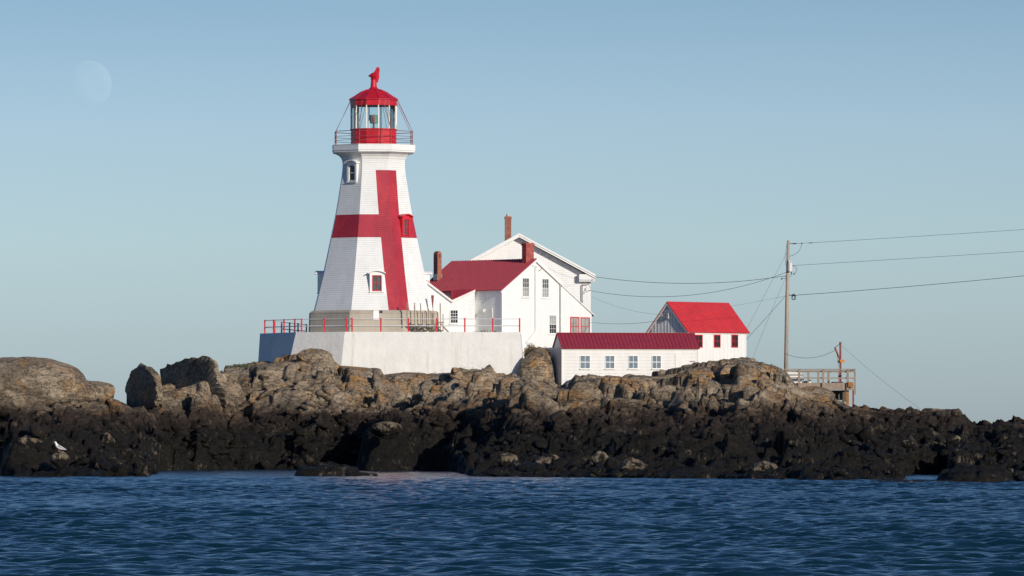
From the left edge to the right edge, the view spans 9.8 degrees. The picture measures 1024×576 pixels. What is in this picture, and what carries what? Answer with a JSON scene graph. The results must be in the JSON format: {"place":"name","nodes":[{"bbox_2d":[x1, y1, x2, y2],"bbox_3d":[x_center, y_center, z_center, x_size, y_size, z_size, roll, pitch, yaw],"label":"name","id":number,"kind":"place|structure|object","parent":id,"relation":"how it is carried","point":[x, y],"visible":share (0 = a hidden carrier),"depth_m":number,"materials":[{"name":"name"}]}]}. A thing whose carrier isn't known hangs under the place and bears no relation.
{"place":"outdoors","nodes":[
{"label":"outdoors","id":0,"kind":"place"},
{"bbox_2d":[0,469,1023,575],"bbox_3d":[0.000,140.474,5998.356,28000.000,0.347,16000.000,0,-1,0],"label":"sea","id":1,"kind":"structure","parent":0,"point":[253,522],"depth_m":150.27,"materials":[{"name":"blue liquid"}]},
{"bbox_2d":[0,354,1023,481],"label":"rocky shore","id":2,"kind":"structure","parent":0,"point":[733,418],"depth_m":327.55,"materials":[{"name":"brown stone"}]},
{"bbox_2d":[17,435,41,447],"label":"boulder","id":3,"kind":"object","parent":2,"relation":"on","point":[28,441],"visible":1,"depth_m":303.39,"materials":[{"name":"grey stone"}]},
{"bbox_2d":[0,357,87,419],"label":"boulder","id":4,"kind":"object","parent":2,"relation":"on","point":[29,381],"visible":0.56,"depth_m":339.80,"materials":[{"name":"grey stone"}]},
{"bbox_2d":[50,450,70,468],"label":"boulder","id":5,"kind":"object","parent":2,"relation":"on","point":[59,459],"visible":1,"depth_m":300.02,"materials":[{"name":"grey stone"}]},
{"bbox_2d":[54,442,65,449],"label":"gull","id":6,"kind":"object","parent":5,"relation":"on","point":[59,447],"visible":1,"depth_m":299.62,"materials":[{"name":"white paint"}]},
{"bbox_2d":[85,380,114,400],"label":"boulder","id":7,"kind":"object","parent":2,"relation":"on","point":[97,389],"visible":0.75,"depth_m":341.17,"materials":[{"name":"beige stone"}]},
{"bbox_2d":[101,432,114,447],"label":"boulder","id":8,"kind":"object","parent":2,"relation":"on","point":[108,439],"visible":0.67,"depth_m":311.60,"materials":[{"name":"grey stone"}]},
{"bbox_2d":[125,363,162,409],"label":"boulder","id":9,"kind":"object","parent":2,"relation":"on","point":[143,387],"visible":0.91,"depth_m":348.17,"materials":[{"name":"grey stone"}]},
{"bbox_2d":[160,356,226,414],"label":"boulder","id":10,"kind":"object","parent":2,"relation":"on","point":[185,372],"visible":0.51,"depth_m":353.05,"materials":[{"name":"grey stone"}]},
{"bbox_2d":[230,362,253,366],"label":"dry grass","id":11,"kind":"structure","parent":2,"relation":"on","point":[247,365],"depth_m":358.81,"materials":[{"name":"brown plant"}]},
{"bbox_2d":[296,348,333,363],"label":"boulder","id":12,"kind":"object","parent":2,"relation":"on","point":[311,355],"visible":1,"depth_m":356.51,"materials":[{"name":"brown stone"}]},
{"bbox_2d":[370,421,402,438],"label":"boulder","id":13,"kind":"object","parent":2,"relation":"on","point":[387,430],"visible":1,"depth_m":335.93,"materials":[{"name":"grey stone"}]},
{"bbox_2d":[258,332,523,374],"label":"retaining wall","id":14,"kind":"structure","parent":2,"relation":"on","point":[421,352],"depth_m":361.47,"materials":[{"name":"white concrete"}]},
{"bbox_2d":[309,67,438,331],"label":"lighthouse","id":15,"kind":"object","parent":14,"relation":"on","point":[373,268],"visible":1,"depth_m":370.00,"materials":[{"name":"white paint"}]},
{"bbox_2d":[264,318,520,332],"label":"terrace railing","id":16,"kind":"object","parent":14,"relation":"on","point":[274,328],"visible":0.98,"depth_m":362.04,"materials":[{"name":"red metal"}]},
{"bbox_2d":[406,302,448,331],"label":"wooden staircase","id":17,"kind":"structure","parent":14,"relation":"on","point":[418,330],"depth_m":369.11,"materials":[{"name":"brown wood"}]},
{"bbox_2d":[431,295,433,329],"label":"paddle post","id":18,"kind":"object","parent":17,"relation":"on","point":[432,298],"visible":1,"depth_m":369.96,"materials":[{"name":"brown wood"}]},
{"bbox_2d":[497,453,517,467],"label":"boulder","id":19,"kind":"object","parent":2,"relation":"on","point":[505,459],"visible":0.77,"depth_m":302.42,"materials":[{"name":"grey stone"}]},
{"bbox_2d":[426,214,595,356],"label":"keepers house","id":20,"kind":"structure","parent":2,"relation":"on","point":[509,282],"depth_m":372.52,"materials":[{"name":"white wood"}]},
{"bbox_2d":[450,310,457,323],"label":"window","id":21,"kind":"structure","parent":20,"relation":"in","point":[453,313],"depth_m":371.19,"materials":[{"name":"glass"}]},
{"bbox_2d":[482,308,492,331],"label":"door","id":22,"kind":"structure","parent":20,"relation":"in","point":[487,316],"depth_m":371.01,"materials":[{"name":"white wood"}]},
{"bbox_2d":[522,278,529,297],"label":"window","id":23,"kind":"structure","parent":20,"relation":"in","point":[525,281],"depth_m":371.37,"materials":[{"name":"white paint"}]},
{"bbox_2d":[541,278,549,298],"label":"window","id":24,"kind":"structure","parent":20,"relation":"in","point":[545,282],"depth_m":372.55,"materials":[{"name":"white paint"}]},
{"bbox_2d":[548,315,556,334],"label":"window","id":25,"kind":"structure","parent":20,"relation":"in","point":[552,318],"depth_m":372.91,"materials":[{"name":"white paint"}]},
{"bbox_2d":[570,317,579,332],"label":"window","id":26,"kind":"structure","parent":20,"relation":"in","point":[574,321],"depth_m":374.14,"materials":[{"name":"red paint"}]},
{"bbox_2d":[580,317,589,332],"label":"window","id":27,"kind":"structure","parent":20,"relation":"in","point":[584,321],"depth_m":374.74,"materials":[{"name":"red paint"}]},
{"bbox_2d":[518,346,556,383],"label":"boulder","id":28,"kind":"object","parent":2,"relation":"on","point":[537,363],"visible":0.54,"depth_m":360.86,"materials":[{"name":"brown stone"}]},
{"bbox_2d":[523,343,535,356],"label":"dry grass","id":29,"kind":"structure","parent":28,"relation":"on","point":[527,350],"depth_m":362.23,"materials":[{"name":"brown plant"}]},
{"bbox_2d":[535,454,558,468],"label":"boulder","id":30,"kind":"object","parent":2,"relation":"on","point":[545,460],"visible":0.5,"depth_m":299.04,"materials":[{"name":"grey stone"}]},
{"bbox_2d":[545,348,560,385],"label":"boarded wall","id":31,"kind":"structure","parent":2,"relation":"on","point":[555,354],"depth_m":361.77,"materials":[{"name":"white wood"}]},
{"bbox_2d":[589,451,607,466],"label":"boulder","id":32,"kind":"object","parent":2,"relation":"on","point":[600,456],"visible":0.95,"depth_m":295.58,"materials":[{"name":"grey stone"}]},
{"bbox_2d":[552,333,699,384],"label":"long shed","id":33,"kind":"structure","parent":2,"relation":"on","point":[617,354],"depth_m":361.72,"materials":[{"name":"white wood"}]},
{"bbox_2d":[580,355,590,369],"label":"window","id":34,"kind":"structure","parent":33,"relation":"in","point":[584,359],"depth_m":361.18,"materials":[{"name":"white paint"}]},
{"bbox_2d":[605,355,614,369],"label":"window","id":35,"kind":"structure","parent":33,"relation":"in","point":[609,359],"depth_m":361.35,"materials":[{"name":"white paint"}]},
{"bbox_2d":[628,355,638,369],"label":"window","id":36,"kind":"structure","parent":33,"relation":"in","point":[632,359],"depth_m":361.62,"materials":[{"name":"white paint"}]},
{"bbox_2d":[651,355,660,369],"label":"window","id":37,"kind":"structure","parent":33,"relation":"in","point":[656,359],"depth_m":361.79,"materials":[{"name":"white paint"}]},
{"bbox_2d":[675,354,685,367],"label":"door","id":38,"kind":"structure","parent":33,"relation":"in","point":[680,359],"depth_m":361.97,"materials":[{"name":"white wood"}]},
{"bbox_2d":[619,457,644,470],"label":"boulder","id":39,"kind":"object","parent":2,"relation":"on","point":[628,463],"visible":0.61,"depth_m":292.94,"materials":[{"name":"grey stone"}]},
{"bbox_2d":[646,301,749,362],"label":"gabled shed","id":40,"kind":"structure","parent":2,"relation":"on","point":[721,332],"depth_m":367.49,"materials":[{"name":"white paint"}]},
{"bbox_2d":[695,335,702,347],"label":"window","id":41,"kind":"structure","parent":40,"relation":"in","point":[699,337],"depth_m":366.33,"materials":[{"name":"red paint"}]},
{"bbox_2d":[714,335,720,347],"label":"window","id":42,"kind":"structure","parent":40,"relation":"in","point":[717,338],"depth_m":367.49,"materials":[{"name":"red paint"}]},
{"bbox_2d":[731,335,737,347],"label":"window","id":43,"kind":"structure","parent":40,"relation":"in","point":[734,338],"depth_m":368.57,"materials":[{"name":"red paint"}]},
{"bbox_2d":[748,461,777,471],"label":"boulder","id":44,"kind":"object","parent":2,"relation":"on","point":[761,465],"visible":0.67,"depth_m":286.46,"materials":[{"name":"grey stone"}]},
{"bbox_2d":[781,240,811,370],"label":"utility pole","id":45,"kind":"object","parent":2,"relation":"on","point":[788,263],"visible":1,"depth_m":367.99,"materials":[{"name":"brown wood"}]},
{"bbox_2d":[589,272,785,296],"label":"wire","id":46,"kind":"object","parent":45,"relation":"attached to","point":[688,295],"visible":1,"depth_m":371.29,"materials":[{"name":"black metal"}]},
{"bbox_2d":[598,276,782,283],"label":"wire","id":47,"kind":"object","parent":45,"relation":"attached to","point":[689,283],"visible":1,"depth_m":372.96,"materials":[{"name":"black metal"}]},
{"bbox_2d":[792,251,1023,265],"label":"wire","id":48,"kind":"object","parent":45,"relation":"attached to","point":[909,258],"visible":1,"depth_m":362.19,"materials":[{"name":"black metal"}]},
{"bbox_2d":[796,229,1023,243],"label":"wire","id":49,"kind":"object","parent":45,"relation":"attached to","point":[912,236],"visible":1,"depth_m":362.05,"materials":[{"name":"black metal"}]},
{"bbox_2d":[803,276,1018,294],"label":"wire","id":50,"kind":"object","parent":45,"relation":"attached to","point":[911,286],"visible":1,"depth_m":362.05,"materials":[{"name":"black metal"}]},
{"bbox_2d":[802,386,834,398],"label":"boulder","id":51,"kind":"object","parent":2,"relation":"on","point":[821,390],"visible":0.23,"depth_m":342.66,"materials":[{"name":"grey stone"}]},
{"bbox_2d":[784,369,855,405],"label":"wooden deck","id":52,"kind":"structure","parent":2,"relation":"on","point":[840,391],"depth_m":345.94,"materials":[{"name":"grey wood"}]},
{"bbox_2d":[787,372,803,382],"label":"lumber stack","id":53,"kind":"object","parent":52,"relation":"on","point":[795,376],"visible":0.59,"depth_m":347.34,"materials":[{"name":"grey wood"}]},
{"bbox_2d":[834,342,844,381],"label":"hoist","id":54,"kind":"object","parent":52,"relation":"on","point":[839,361],"visible":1,"depth_m":348.56,"materials":[{"name":"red metal"}]},
{"bbox_2d":[902,440,914,448],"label":"boulder","id":55,"kind":"object","parent":2,"relation":"on","point":[907,444],"visible":1,"depth_m":295.72,"materials":[{"name":"grey stone"}]},
{"bbox_2d":[952,435,960,446],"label":"boulder","id":56,"kind":"object","parent":2,"relation":"on","point":[955,439],"visible":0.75,"depth_m":299.76,"materials":[{"name":"grey stone"}]},
{"bbox_2d":[0,0,1023,422],"label":"sky","id":57,"kind":"structure","parent":0,"point":[170,172],"materials":[{"name":"blue"}]}
]}

